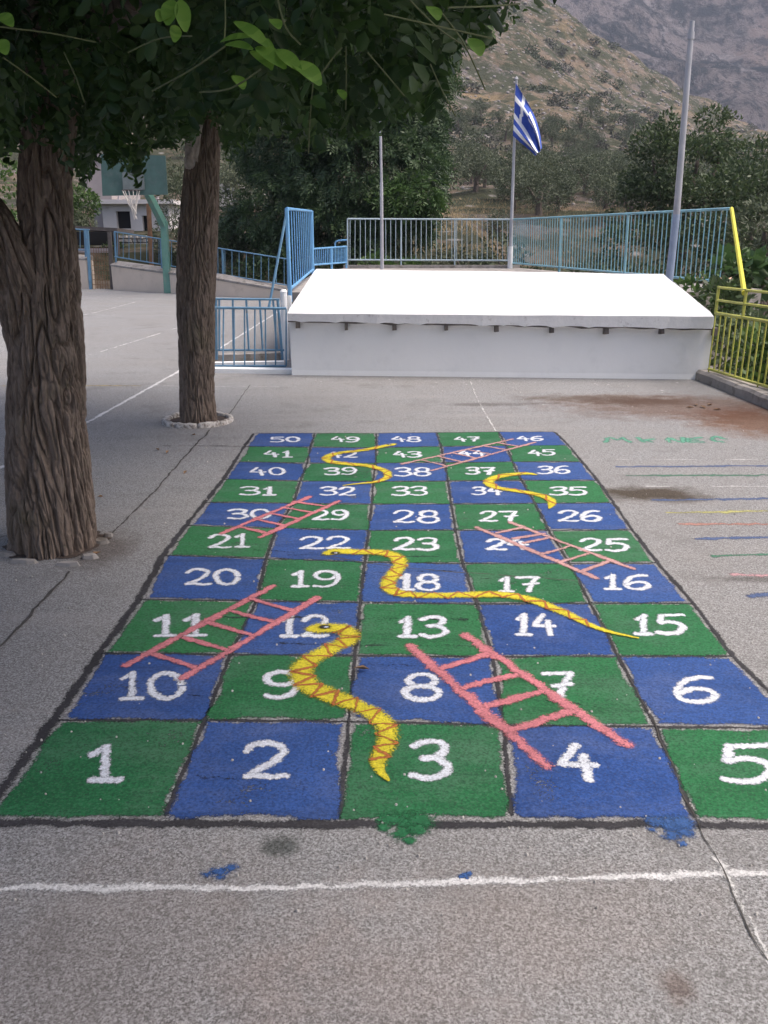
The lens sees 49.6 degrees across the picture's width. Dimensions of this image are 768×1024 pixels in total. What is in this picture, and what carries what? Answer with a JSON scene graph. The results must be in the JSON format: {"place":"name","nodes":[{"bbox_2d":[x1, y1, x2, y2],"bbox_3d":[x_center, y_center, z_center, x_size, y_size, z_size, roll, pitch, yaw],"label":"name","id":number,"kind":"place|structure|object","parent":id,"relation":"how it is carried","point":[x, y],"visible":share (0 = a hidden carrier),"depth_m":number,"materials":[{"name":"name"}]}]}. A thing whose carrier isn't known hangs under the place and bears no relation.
{"place":"outdoors","nodes":[
{"label":"outdoors","id":0,"kind":"place"},
{"bbox_2d":[0,288,767,1023],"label":"ground","id":1,"kind":"structure","parent":0,"point":[560,950],"depth_m":2.23,"materials":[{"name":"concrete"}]},
{"bbox_2d":[0,571,69,646],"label":"ground crack","id":2,"kind":"object","parent":1,"relation":"on","point":[32,611],"visible":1,"depth_m":3.64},
{"bbox_2d":[0,530,112,566],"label":"stones","id":3,"kind":"object","parent":1,"relation":"on","point":[102,539],"visible":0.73,"depth_m":4.25,"materials":[{"name":"stone"}]},
{"bbox_2d":[78,255,95,288],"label":"court wall","id":4,"kind":"structure","parent":1,"relation":"on","point":[84,280],"depth_m":26.80,"materials":[{"name":"beige paint"}]},
{"bbox_2d":[85,230,112,288],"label":"wire gate","id":5,"kind":"structure","parent":1,"relation":"on","point":[90,260],"depth_m":26.55,"materials":[{"name":"blue paint"}]},
{"bbox_2d":[101,154,170,292],"bbox_3d":[-6.738,-8.062,23.533,1.849,3.773,1.301,-15,23,-37],"label":"basketball stand","id":6,"kind":"object","parent":1,"relation":"on","point":[153,180],"visible":0.96,"depth_m":23.02,"materials":[{"name":"green paint"}]},
{"bbox_2d":[0,310,280,468],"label":"court line","id":7,"kind":"object","parent":1,"relation":"on","point":[117,405],"visible":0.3,"depth_m":8.82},
{"bbox_2d":[112,430,209,532],"bbox_3d":[-1.489,-0.285,5.825,0.044,0.001,2.660,0,18,0],"label":"ground crack","id":8,"kind":"object","parent":1,"relation":"on","point":[113,531],"visible":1,"depth_m":5.51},
{"bbox_2d":[162,411,233,428],"bbox_3d":[-1.661,-0.826,7.443,0.631,0.076,0.639,0,18,0],"label":"tree ring","id":9,"kind":"object","parent":1,"relation":"on","point":[172,420],"visible":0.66,"depth_m":7.25,"materials":[{"name":"stone"}]},
{"bbox_2d":[110,261,287,297],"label":"court wall","id":10,"kind":"structure","parent":1,"relation":"on","point":[128,276],"depth_m":24.99,"materials":[{"name":"beige paint"}]},
{"bbox_2d":[114,231,287,288],"bbox_3d":[-5.527,-7.369,24.236,7.474,1.579,0.105,13,22,34],"label":"fence","id":11,"kind":"object","parent":10,"relation":"on","point":[152,262],"visible":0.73,"depth_m":24.74,"materials":[{"name":"metal"}]},
{"bbox_2d":[200,863,238,878],"bbox_3d":[-0.425,0.925,2.143,0.132,0.001,0.077,0,18,0],"label":"paint splash","id":12,"kind":"object","parent":1,"relation":"on","point":[219,872],"visible":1,"depth_m":2.14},
{"bbox_2d":[215,351,280,361],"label":"kerb","id":13,"kind":"structure","parent":1,"relation":"on","point":[259,356],"depth_m":11.12,"materials":[{"name":"concrete"}]},
{"bbox_2d":[215,298,283,359],"bbox_3d":[-1.767,-2.364,10.749,0.933,0.785,0.031,0,18,0],"label":"railing","id":14,"kind":"object","parent":13,"relation":"on","point":[217,335],"visible":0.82,"depth_m":10.73,"materials":[{"name":"metal"}]},
{"bbox_2d":[215,360,283,364],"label":"kerb","id":15,"kind":"structure","parent":1,"relation":"on","point":[281,362],"depth_m":10.67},
{"bbox_2d":[214,367,291,373],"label":"kerb","id":16,"kind":"structure","parent":1,"relation":"on","point":[249,370],"depth_m":10.05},
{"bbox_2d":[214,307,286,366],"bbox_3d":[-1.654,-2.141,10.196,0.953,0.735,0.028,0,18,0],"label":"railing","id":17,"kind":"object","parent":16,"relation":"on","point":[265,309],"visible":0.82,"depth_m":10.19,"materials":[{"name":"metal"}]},
{"bbox_2d":[0,0,527,423],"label":"tree","id":18,"kind":"object","parent":1,"relation":"on","point":[196,253],"visible":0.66,"depth_m":6.78,"materials":[{"name":"green plant"}]},
{"bbox_2d":[0,0,556,559],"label":"tree","id":19,"kind":"object","parent":1,"relation":"on","point":[56,56],"visible":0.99,"depth_m":2.83,"materials":[{"name":"green plant"}]},
{"bbox_2d":[280,289,291,359],"bbox_3d":[-1.296,-2.495,11.095,0.164,0.916,0.095,-13,22,-34],"label":"white post","id":20,"kind":"object","parent":1,"relation":"on","point":[283,296],"visible":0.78,"depth_m":11.03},
{"bbox_2d":[0,432,767,845],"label":"game board","id":21,"kind":"object","parent":1,"relation":"on","point":[596,768],"visible":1,"depth_m":3.14,"materials":[{"name":"multicoloured paint"}]},
{"bbox_2d":[321,555,574,580],"bbox_3d":[0.281,0.282,4.098,1.287,0.001,0.067,5,19,14],"label":"ground crack","id":22,"kind":"object","parent":21,"relation":"on","point":[440,570],"visible":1,"depth_m":4.07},
{"bbox_2d":[499,437,767,960],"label":"ground crack","id":23,"kind":"object","parent":21,"relation":"on","point":[669,758],"visible":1,"depth_m":2.49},
{"bbox_2d":[0,868,767,893],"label":"court line","id":24,"kind":"object","parent":1,"relation":"on","point":[435,882],"visible":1,"depth_m":2.10,"materials":[{"name":"paint"}]},
{"bbox_2d":[3,380,767,915],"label":"grit","id":25,"kind":"object","parent":1,"relation":"on","point":[347,714],"visible":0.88,"depth_m":2.60,"materials":[{"name":"gravel"}]},
{"bbox_2d":[603,436,725,442],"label":"painted letters","id":26,"kind":"object","parent":1,"relation":"on","point":[668,439],"visible":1,"depth_m":6.75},
{"bbox_2d":[578,459,767,597],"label":"painted stripes","id":27,"kind":"object","parent":1,"relation":"on","point":[754,595],"visible":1,"depth_m":4.97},
{"bbox_2d":[695,366,767,408],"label":"kerb","id":28,"kind":"structure","parent":1,"relation":"on","point":[751,393],"depth_m":8.69,"materials":[{"name":"concrete"}]},
{"bbox_2d":[708,286,767,387],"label":"railing","id":29,"kind":"object","parent":28,"relation":"on","point":[742,316],"visible":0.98,"depth_m":8.73,"materials":[{"name":"metal"}]},
{"bbox_2d":[730,207,745,294],"bbox_3d":[4.318,-3.274,10.179,0.048,0.985,3.815,6,19,17],"label":"leaning post","id":30,"kind":"object","parent":29,"relation":"attached to","point":[739,259],"visible":1,"depth_m":9.81,"materials":[{"name":"metal"}]},
{"bbox_2d":[711,855,767,963],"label":"court line","id":31,"kind":"object","parent":1,"relation":"on","point":[732,884],"visible":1,"depth_m":2.06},
{"bbox_2d":[0,0,767,374],"bbox_3d":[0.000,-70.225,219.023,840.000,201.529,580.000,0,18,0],"label":"hillside","id":32,"kind":"structure","parent":0,"point":[496,60],"depth_m":169.06,"materials":[{"name":"stone"}]},
{"bbox_2d":[0,152,17,220],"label":"bush","id":33,"kind":"object","parent":32,"relation":"on","point":[14,167],"visible":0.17,"depth_m":27.64,"materials":[{"name":"green plant"}]},
{"bbox_2d":[74,206,98,231],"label":"bush","id":34,"kind":"object","parent":32,"relation":"on","point":[82,222],"visible":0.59,"depth_m":32.51,"materials":[{"name":"green plant"}]},
{"bbox_2d":[72,182,102,231],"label":"bush","id":35,"kind":"object","parent":32,"relation":"on","point":[93,197],"visible":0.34,"depth_m":32.89,"materials":[{"name":"green plant"}]},
{"bbox_2d":[76,226,133,255],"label":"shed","id":36,"kind":"structure","parent":32,"relation":"on","point":[97,235],"depth_m":30.44,"materials":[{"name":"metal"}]},
{"bbox_2d":[78,154,135,198],"bbox_3d":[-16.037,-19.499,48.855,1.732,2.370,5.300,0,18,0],"label":"hill house","id":37,"kind":"structure","parent":32,"relation":"on","point":[95,183],"depth_m":46.60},
{"bbox_2d":[92,195,180,230],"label":"house","id":38,"kind":"structure","parent":32,"relation":"on","point":[115,213],"depth_m":36.34,"materials":[{"name":"paint"}]},
{"bbox_2d":[118,211,130,227],"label":"window","id":39,"kind":"structure","parent":38,"relation":"in","point":[124,221],"depth_m":36.56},
{"bbox_2d":[119,236,159,243],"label":"stone wall","id":40,"kind":"structure","parent":32,"relation":"on","point":[129,239],"depth_m":31.86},
{"bbox_2d":[146,203,153,264],"bbox_3d":[-7.305,-8.432,26.022,0.228,2.287,0.130,0,18,0],"label":"rusty post","id":41,"kind":"object","parent":32,"relation":"on","point":[149,220],"visible":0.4,"depth_m":25.87,"materials":[{"name":"metal"}]},
{"bbox_2d":[145,148,184,263],"bbox_3d":[-7.093,-10.273,28.890,2.301,4.601,3.289,0,18,0],"label":"olive bush","id":42,"kind":"object","parent":32,"relation":"on","point":[173,223],"visible":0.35,"depth_m":28.74,"materials":[{"name":"green plant"}]},
{"bbox_2d":[163,165,183,200],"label":"olive tree","id":43,"kind":"object","parent":32,"relation":"on","point":[180,175],"visible":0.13,"depth_m":49.91,"materials":[{"name":"green plant"}]},
{"bbox_2d":[219,150,250,204],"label":"olive tree","id":44,"kind":"object","parent":32,"relation":"on","point":[231,178],"visible":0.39,"depth_m":48.20,"materials":[{"name":"green plant"}]},
{"bbox_2d":[219,183,266,228],"bbox_3d":[-5.283,-9.926,29.576,1.820,3.510,2.628,16,24,39],"label":"bush","id":45,"kind":"object","parent":32,"relation":"on","point":[232,194],"visible":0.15,"depth_m":29.17,"materials":[{"name":"green plant"}]},
{"bbox_2d":[217,188,301,276],"bbox_3d":[-4.116,-8.485,26.212,3.855,3.283,2.892,0,18,0],"label":"bush","id":46,"kind":"object","parent":32,"relation":"on","point":[230,256],"visible":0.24,"depth_m":25.63,"materials":[{"name":"green plant"}]},
{"bbox_2d":[224,220,363,284],"bbox_3d":[-2.614,-7.248,24.067,4.208,2.284,2.030,0,18,0],"label":"bush","id":47,"kind":"object","parent":32,"relation":"on","point":[282,272],"visible":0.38,"depth_m":23.90,"materials":[{"name":"green plant"}]},
{"bbox_2d":[218,6,466,265],"bbox_3d":[-0.943,-12.556,24.904,8.240,11.232,7.281,8,20,22],"label":"feathery tree","id":48,"kind":"object","parent":32,"relation":"on","point":[312,181],"visible":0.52,"depth_m":23.30,"materials":[{"name":"green plant"}]},
{"bbox_2d":[328,237,397,268],"bbox_3d":[-0.558,-6.612,22.532,1.960,1.618,1.539,0,18,0],"label":"shrub","id":49,"kind":"object","parent":32,"relation":"on","point":[358,255],"visible":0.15,"depth_m":22.57,"materials":[{"name":"green plant"}]},
{"bbox_2d":[357,249,398,264],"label":"shrub","id":50,"kind":"object","parent":32,"relation":"on","point":[371,255],"visible":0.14,"depth_m":21.50,"materials":[{"name":"green plant"}]},
{"bbox_2d":[436,150,471,196],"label":"olive tree","id":51,"kind":"object","parent":32,"relation":"on","point":[456,175],"visible":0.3,"depth_m":59.01,"materials":[{"name":"green plant"}]},
{"bbox_2d":[430,240,483,264],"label":"shrub","id":52,"kind":"object","parent":32,"relation":"on","point":[449,255],"visible":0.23,"depth_m":23.67,"materials":[{"name":"green plant"}]},
{"bbox_2d":[449,110,470,132],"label":"olive tree","id":53,"kind":"object","parent":32,"relation":"on","point":[462,124],"visible":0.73,"depth_m":122.38,"materials":[{"name":"green plant"}]},
{"bbox_2d":[451,130,489,168],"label":"olive tree","id":54,"kind":"object","parent":32,"relation":"on","point":[471,137],"visible":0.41,"depth_m":77.42,"materials":[{"name":"green plant"}]},
{"bbox_2d":[181,1,766,206],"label":"rocks","id":55,"kind":"object","parent":32,"relation":"on","point":[587,95],"visible":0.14,"depth_m":215.13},
{"bbox_2d":[465,108,483,124],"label":"olive tree","id":56,"kind":"object","parent":32,"relation":"on","point":[470,115],"visible":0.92,"depth_m":132.47,"materials":[{"name":"green plant"}]},
{"bbox_2d":[451,141,502,191],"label":"olive tree","id":57,"kind":"object","parent":32,"relation":"on","point":[476,172],"visible":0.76,"depth_m":60.73,"materials":[{"name":"green plant"}]},
{"bbox_2d":[467,116,493,125],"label":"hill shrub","id":58,"kind":"object","parent":32,"relation":"on","point":[480,122],"visible":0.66,"depth_m":132.20,"materials":[{"name":"green plant"}]},
{"bbox_2d":[471,97,490,116],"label":"olive tree","id":59,"kind":"object","parent":32,"relation":"on","point":[482,108],"visible":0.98,"depth_m":145.88,"materials":[{"name":"green plant"}]},
{"bbox_2d":[476,135,502,150],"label":"hill shrub","id":60,"kind":"object","parent":32,"relation":"on","point":[491,145],"visible":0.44,"depth_m":115.06,"materials":[{"name":"green plant"}]},
{"bbox_2d":[488,109,506,123],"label":"olive tree","id":61,"kind":"object","parent":32,"relation":"on","point":[497,116],"visible":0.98,"depth_m":130.05,"materials":[{"name":"green plant"}]},
{"bbox_2d":[482,208,514,239],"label":"olive tree","id":62,"kind":"object","parent":32,"relation":"on","point":[499,223],"visible":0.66,"depth_m":43.57,"materials":[{"name":"green plant"}]},
{"bbox_2d":[465,231,534,267],"bbox_3d":[3.326,-7.032,23.475,2.155,1.797,1.673,0,18,0],"label":"shrub","id":63,"kind":"object","parent":32,"relation":"on","point":[499,250],"visible":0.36,"depth_m":23.36,"materials":[{"name":"green plant"}]},
{"bbox_2d":[491,118,513,141],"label":"olive tree","id":64,"kind":"object","parent":32,"relation":"on","point":[502,130],"visible":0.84,"depth_m":123.40,"materials":[{"name":"green plant"}]},
{"bbox_2d":[486,155,531,199],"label":"olive tree","id":65,"kind":"object","parent":32,"relation":"on","point":[503,171],"visible":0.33,"depth_m":57.40,"materials":[{"name":"green plant"}]},
{"bbox_2d":[487,164,534,211],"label":"olive tree","id":66,"kind":"object","parent":32,"relation":"on","point":[498,173],"visible":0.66,"depth_m":50.89,"materials":[{"name":"green plant"}]},
{"bbox_2d":[493,148,536,201],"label":"olive tree","id":67,"kind":"object","parent":32,"relation":"on","point":[509,152],"visible":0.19,"depth_m":56.80,"materials":[{"name":"green plant"}]},
{"bbox_2d":[411,197,647,269],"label":"dry grass","id":68,"kind":"structure","parent":32,"relation":"on","point":[469,223],"depth_m":45.26,"materials":[{"name":"plant"}]},
{"bbox_2d":[514,161,570,215],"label":"olive tree","id":69,"kind":"object","parent":32,"relation":"on","point":[538,199],"visible":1,"depth_m":48.37,"materials":[{"name":"green plant"}]},
{"bbox_2d":[538,119,553,139],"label":"olive tree","id":70,"kind":"object","parent":32,"relation":"on","point":[542,130],"visible":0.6,"depth_m":130.52,"materials":[{"name":"green plant"}]},
{"bbox_2d":[517,150,580,207],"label":"olive tree","id":71,"kind":"object","parent":32,"relation":"on","point":[567,158],"visible":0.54,"depth_m":53.59,"materials":[{"name":"green plant"}]},
{"bbox_2d":[544,124,564,144],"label":"olive tree","id":72,"kind":"object","parent":32,"relation":"on","point":[548,134],"visible":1,"depth_m":124.70,"materials":[{"name":"green plant"}]},
{"bbox_2d":[546,114,563,132],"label":"olive tree","id":73,"kind":"object","parent":32,"relation":"on","point":[553,120],"visible":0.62,"depth_m":133.45,"materials":[{"name":"green plant"}]},
{"bbox_2d":[543,165,577,211],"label":"olive tree","id":74,"kind":"object","parent":32,"relation":"on","point":[567,188],"visible":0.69,"depth_m":50.16,"materials":[{"name":"green plant"}]},
{"bbox_2d":[554,144,573,166],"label":"olive tree","id":75,"kind":"object","parent":32,"relation":"on","point":[566,153],"visible":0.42,"depth_m":88.02,"materials":[{"name":"green plant"}]},
{"bbox_2d":[554,171,582,201],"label":"olive tree","id":76,"kind":"object","parent":32,"relation":"on","point":[578,181],"visible":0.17,"depth_m":58.04,"materials":[{"name":"green plant"}]},
{"bbox_2d":[564,129,582,145],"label":"olive tree","id":77,"kind":"object","parent":32,"relation":"on","point":[572,138],"visible":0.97,"depth_m":131.03,"materials":[{"name":"green plant"}]},
{"bbox_2d":[570,110,591,131],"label":"olive tree","id":78,"kind":"object","parent":32,"relation":"on","point":[578,124],"visible":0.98,"depth_m":138.59,"materials":[{"name":"green plant"}]},
{"bbox_2d":[582,98,600,118],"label":"olive tree","id":79,"kind":"object","parent":32,"relation":"on","point":[588,103],"visible":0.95,"depth_m":156.22,"materials":[{"name":"green plant"}]},
{"bbox_2d":[564,256,622,273],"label":"shrub","id":80,"kind":"object","parent":32,"relation":"on","point":[592,267],"visible":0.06,"depth_m":21.00,"materials":[{"name":"green plant"}]},
{"bbox_2d":[575,152,613,193],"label":"olive tree","id":81,"kind":"object","parent":32,"relation":"on","point":[581,171],"visible":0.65,"depth_m":60.24,"materials":[{"name":"green plant"}]},
{"bbox_2d":[580,169,618,209],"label":"olive tree","id":82,"kind":"object","parent":32,"relation":"on","point":[599,186],"visible":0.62,"depth_m":52.57,"materials":[{"name":"green plant"}]},
{"bbox_2d":[592,109,613,128],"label":"olive tree","id":83,"kind":"object","parent":32,"relation":"on","point":[603,119],"visible":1,"depth_m":147.55,"materials":[{"name":"green plant"}]},
{"bbox_2d":[593,150,628,174],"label":"olive tree","id":84,"kind":"object","parent":32,"relation":"on","point":[618,154],"visible":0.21,"depth_m":69.86,"materials":[{"name":"green plant"}]},
{"bbox_2d":[607,155,649,177],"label":"olive tree","id":85,"kind":"object","parent":32,"relation":"on","point":[622,162],"visible":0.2,"depth_m":61.12,"materials":[{"name":"green plant"}]},
{"bbox_2d":[599,165,658,223],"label":"olive tree","id":86,"kind":"object","parent":32,"relation":"on","point":[615,193],"visible":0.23,"depth_m":47.07,"materials":[{"name":"green plant"}]},
{"bbox_2d":[639,263,693,281],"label":"shrub","id":87,"kind":"object","parent":32,"relation":"on","point":[661,272],"visible":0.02,"depth_m":17.22,"materials":[{"name":"green plant"}]},
{"bbox_2d":[592,102,751,279],"bbox_3d":[9.430,-9.287,28.101,7.040,8.617,3.898,-13,22,-34],"label":"carob tree","id":88,"kind":"object","parent":32,"relation":"on","point":[660,190],"visible":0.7,"depth_m":27.38,"materials":[{"name":"green plant"}]},
{"bbox_2d":[645,156,701,210],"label":"olive tree","id":89,"kind":"object","parent":32,"relation":"on","point":[686,164],"visible":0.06,"depth_m":47.50,"materials":[{"name":"green plant"}]},
{"bbox_2d":[673,268,745,348],"bbox_3d":[4.419,-1.216,11.894,0.972,4.391,1.437,16,24,39],"label":"shrub","id":90,"kind":"object","parent":32,"relation":"on","point":[688,280],"visible":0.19,"depth_m":11.06,"materials":[{"name":"green plant"}]},
{"bbox_2d":[661,132,767,283],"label":"dark tree","id":91,"kind":"object","parent":32,"relation":"on","point":[760,185],"visible":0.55,"depth_m":24.82,"materials":[{"name":"green plant"}]},
{"bbox_2d":[693,274,763,367],"bbox_3d":[4.500,-1.068,11.554,0.896,4.321,1.198,16,24,39],"label":"shrub","id":92,"kind":"object","parent":32,"relation":"on","point":[733,295],"visible":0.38,"depth_m":10.74,"materials":[{"name":"green plant"}]},
{"bbox_2d":[705,242,767,360],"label":"fig tree","id":93,"kind":"object","parent":32,"relation":"on","point":[756,261],"visible":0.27,"depth_m":13.26,"materials":[{"name":"green plant"}]},
{"bbox_2d":[710,304,767,384],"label":"shrub","id":94,"kind":"object","parent":32,"relation":"on","point":[756,315],"visible":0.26,"depth_m":9.85,"materials":[{"name":"green plant"}]},
{"bbox_2d":[722,314,767,384],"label":"shrub","id":95,"kind":"object","parent":32,"relation":"on","point":[758,356],"visible":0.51,"depth_m":9.24,"materials":[{"name":"green plant"}]},
{"bbox_2d":[724,191,767,335],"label":"grey tree","id":96,"kind":"object","parent":32,"relation":"on","point":[762,239],"visible":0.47,"depth_m":21.88,"materials":[{"name":"green plant"}]},
{"bbox_2d":[287,269,717,378],"bbox_3d":[1.391,-2.406,10.460,4.920,1.182,2.033,1,18,4],"label":"stage","id":97,"kind":"object","parent":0,"point":[366,322],"visible":0.98,"depth_m":9.74,"materials":[{"name":"concrete"}]},
{"bbox_2d":[287,268,761,372],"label":"terrace","id":98,"kind":"structure","parent":0,"point":[297,289],"depth_m":18.43,"materials":[{"name":"concrete"}]},
{"bbox_2d":[285,207,313,295],"bbox_3d":[-1.308,-4.239,13.370,0.062,1.311,5.200,0,18,-1],"label":"fence","id":99,"kind":"object","parent":98,"relation":"on","point":[288,251],"visible":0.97,"depth_m":12.62,"materials":[{"name":"metal"}]},
{"bbox_2d":[268,216,285,306],"bbox_3d":[-1.390,-3.260,10.850,0.032,1.154,0.378,17,25,41],"label":"brace pole","id":100,"kind":"object","parent":99,"relation":"attached to","point":[277,261],"visible":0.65,"depth_m":10.84,"materials":[{"name":"metal"}]},
{"bbox_2d":[314,246,346,268],"bbox_3d":[-1.147,-5.497,18.193,0.053,0.590,4.666,2,18,5],"label":"fence","id":101,"kind":"object","parent":98,"relation":"on","point":[332,255],"visible":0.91,"depth_m":18.15,"materials":[{"name":"metal"}]},
{"bbox_2d":[379,121,383,268],"bbox_3d":[-0.070,-8.045,18.935,0.132,4.849,0.083,0,18,0],"label":"pole","id":102,"kind":"object","parent":98,"relation":"on","point":[381,223],"visible":0.67,"depth_m":19.26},
{"bbox_2d":[347,218,509,264],"bbox_3d":[1.106,-6.593,20.412,4.049,1.169,0.035,0,18,0],"label":"fence","id":103,"kind":"object","parent":98,"relation":"on","point":[426,219],"visible":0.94,"depth_m":20.37,"materials":[{"name":"metal"}]},
{"bbox_2d":[343,265,519,267],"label":"terrace kerb","id":104,"kind":"structure","parent":98,"relation":"on","point":[431,266],"depth_m":20.49,"materials":[{"name":"concrete"}]},
{"bbox_2d":[507,76,517,267],"bbox_3d":[3.065,-7.966,19.698,0.153,4.224,0.118,0,18,0],"label":"flagpole","id":105,"kind":"object","parent":98,"relation":"on","point":[510,255],"visible":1,"depth_m":19.89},
{"bbox_2d":[513,84,541,154],"bbox_3d":[3.344,-9.047,19.198,0.683,1.550,0.373,0,18,0],"label":"flag","id":106,"kind":"object","parent":105,"relation":"attached to","point":[526,132],"visible":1,"depth_m":19.28,"materials":[{"name":"blue fabric"}]},
{"bbox_2d":[512,207,729,281],"bbox_3d":[4.022,-5.101,16.154,0.094,1.312,8.963,-4,19,-11],"label":"fence","id":107,"kind":"object","parent":98,"relation":"on","point":[626,235],"visible":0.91,"depth_m":15.14,"materials":[{"name":"metal"}]},
{"bbox_2d":[666,21,694,281],"bbox_3d":[4.477,-5.345,12.559,0.163,3.642,0.121,0,18,0],"label":"lamp pole","id":108,"kind":"object","parent":98,"relation":"on","point":[677,204],"visible":0.91,"depth_m":12.54,"materials":[{"name":"metal"}]},
{"bbox_2d":[548,0,767,130],"bbox_3d":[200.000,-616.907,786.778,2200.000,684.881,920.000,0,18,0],"label":"mountain","id":109,"kind":"structure","parent":0,"point":[729,66],"depth_m":698.58,"materials":[{"name":"stone"}]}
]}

